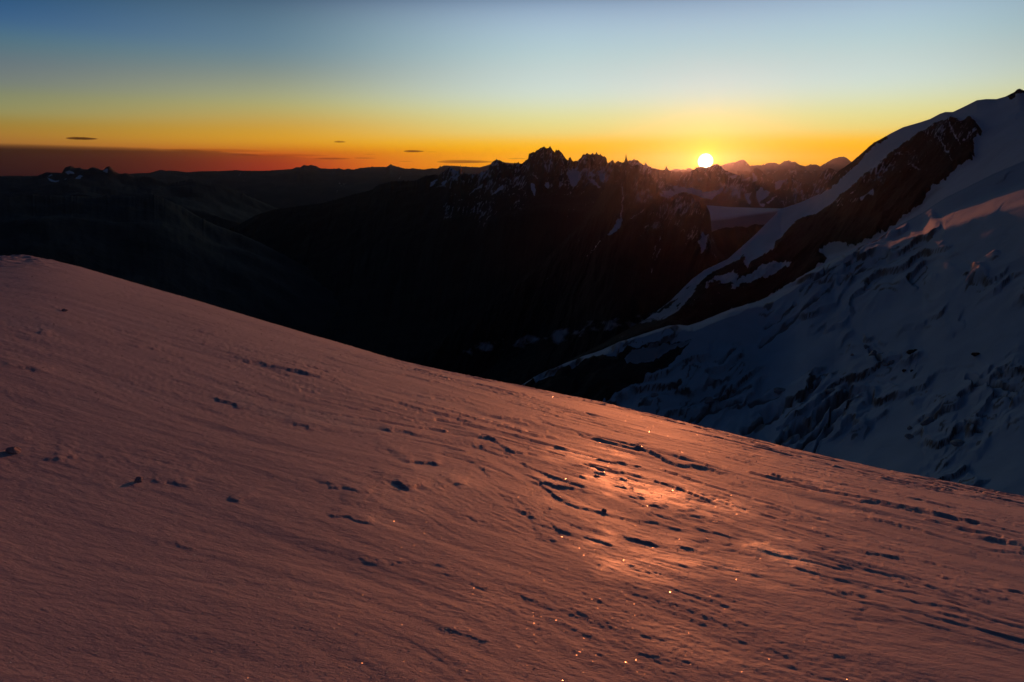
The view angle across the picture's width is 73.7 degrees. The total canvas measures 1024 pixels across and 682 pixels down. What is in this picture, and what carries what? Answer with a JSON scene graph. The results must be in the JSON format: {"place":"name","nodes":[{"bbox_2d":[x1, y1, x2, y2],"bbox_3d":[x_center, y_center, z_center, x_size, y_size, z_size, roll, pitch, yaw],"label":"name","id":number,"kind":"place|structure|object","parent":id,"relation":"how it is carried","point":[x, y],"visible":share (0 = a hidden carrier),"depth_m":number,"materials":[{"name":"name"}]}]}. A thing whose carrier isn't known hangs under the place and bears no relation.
{"place":"outdoors","nodes":[
{"label":"outdoors","id":0,"kind":"place"},
{"bbox_2d":[0,166,277,228],"bbox_3d":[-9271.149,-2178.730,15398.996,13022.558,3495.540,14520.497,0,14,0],"label":"rocky massif","id":1,"kind":"structure","parent":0,"point":[220,205],"depth_m":15869.23,"materials":[{"name":"black stone"}]},
{"bbox_2d":[0,194,339,335],"bbox_3d":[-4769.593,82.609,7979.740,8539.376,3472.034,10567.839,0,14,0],"label":"dark foothill","id":2,"kind":"structure","parent":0,"point":[158,242],"depth_m":7390.10,"materials":[{"name":"black stone"}]},
{"bbox_2d":[0,157,850,208],"bbox_3d":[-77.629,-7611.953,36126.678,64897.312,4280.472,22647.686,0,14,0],"label":"mountains","id":3,"kind":"structure","parent":0,"point":[299,186],"depth_m":38204.48,"materials":[{"name":"black stone"}]},
{"bbox_2d":[228,147,665,361],"bbox_3d":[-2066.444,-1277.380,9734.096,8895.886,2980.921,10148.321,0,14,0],"label":"jagged massif","id":4,"kind":"structure","parent":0,"point":[405,271],"depth_m":9321.27,"materials":[{"name":"stone"}]},
{"bbox_2d":[0,254,1023,681],"bbox_3d":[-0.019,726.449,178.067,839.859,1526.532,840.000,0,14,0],"label":"snow slope","id":5,"kind":"structure","parent":0,"point":[748,516],"depth_m":3.81,"materials":[{"name":"white snow"}]},
{"bbox_2d":[6,446,20,453],"bbox_3d":[-2.380,0.522,3.260,0.044,0.044,0.059,11,18,38],"label":"snow lump","id":6,"kind":"object","parent":5,"relation":"on","point":[14,450],"visible":1,"depth_m":3.25,"materials":[{"name":"white snow"}]},
{"bbox_2d":[134,477,142,481],"bbox_3d":[-1.829,0.681,3.341,0.030,0.034,0.049,4,14,15],"label":"snow lump","id":7,"kind":"object","parent":5,"relation":"on","point":[138,479],"visible":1,"depth_m":3.33,"materials":[{"name":"white snow"}]},
{"bbox_2d":[0,259,1023,681],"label":"ice crystals","id":8,"kind":"object","parent":5,"relation":"on","point":[414,559],"visible":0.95,"depth_m":3.15,"materials":[{"name":"grey ice"}]},
{"bbox_2d":[0,0,1023,175],"label":"sky","id":9,"kind":"structure","parent":0,"point":[126,86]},
{"bbox_2d":[408,157,725,384],"bbox_3d":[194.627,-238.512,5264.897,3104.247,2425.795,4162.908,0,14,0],"label":"needle mountain","id":10,"kind":"structure","parent":0,"point":[634,247],"depth_m":5412.48,"materials":[{"name":"stone"}]},
{"bbox_2d":[704,396,713,402],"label":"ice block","id":11,"kind":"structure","parent":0,"point":[709,399],"depth_m":1270.43,"materials":[{"name":"white ice"}]},
{"bbox_2d":[622,159,835,207],"bbox_3d":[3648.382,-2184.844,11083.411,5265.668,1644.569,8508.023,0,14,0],"label":"peaks under the sun","id":12,"kind":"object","parent":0,"point":[719,185],"visible":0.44,"depth_m":11133.34,"materials":[{"name":"stone"}]},
{"bbox_2d":[706,205,780,259],"bbox_3d":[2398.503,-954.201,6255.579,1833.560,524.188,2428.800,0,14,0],"label":"snow saddle","id":13,"kind":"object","parent":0,"point":[734,229],"visible":0.28,"depth_m":5898.15,"materials":[{"name":"white snow"}]},
{"bbox_2d":[522,161,1023,495],"bbox_3d":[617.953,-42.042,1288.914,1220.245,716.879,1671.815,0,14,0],"label":"glacier","id":14,"kind":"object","parent":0,"point":[939,286],"visible":0.62,"depth_m":1204.98,"materials":[{"name":"white snow"}]},
{"bbox_2d":[774,387,784,393],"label":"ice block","id":15,"kind":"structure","parent":14,"relation":"on","point":[778,390],"depth_m":1263.92,"materials":[{"name":"white ice"}]},
{"bbox_2d":[825,388,834,393],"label":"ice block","id":16,"kind":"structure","parent":14,"relation":"on","point":[830,390],"depth_m":1152.44,"materials":[{"name":"white ice"}]},
{"bbox_2d":[869,350,876,355],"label":"ice block","id":17,"kind":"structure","parent":14,"relation":"on","point":[872,352],"depth_m":1179.27,"materials":[{"name":"white ice"}]},
{"bbox_2d":[904,434,913,438],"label":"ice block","id":18,"kind":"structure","parent":14,"relation":"on","point":[908,436],"depth_m":853.98,"materials":[{"name":"white ice"}]},
{"bbox_2d":[920,417,933,425],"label":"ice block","id":19,"kind":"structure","parent":14,"relation":"on","point":[926,421],"depth_m":857.46,"materials":[{"name":"white ice"}]},
{"bbox_2d":[950,439,964,445],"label":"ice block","id":20,"kind":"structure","parent":14,"relation":"on","point":[957,442],"depth_m":758.51,"materials":[{"name":"white ice"}]},
{"bbox_2d":[731,168,837,183],"bbox_3d":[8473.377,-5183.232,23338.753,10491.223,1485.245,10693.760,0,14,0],"label":"distant ridge","id":21,"kind":"structure","parent":0,"point":[802,176],"depth_m":23668.93,"materials":[{"name":"grey stone"}]},
{"bbox_2d":[566,89,1023,362],"bbox_3d":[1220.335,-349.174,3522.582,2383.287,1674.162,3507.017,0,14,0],"label":"snow mountain","id":22,"kind":"structure","parent":0,"point":[886,184],"depth_m":3277.23,"materials":[{"name":"white snow"}]}
]}

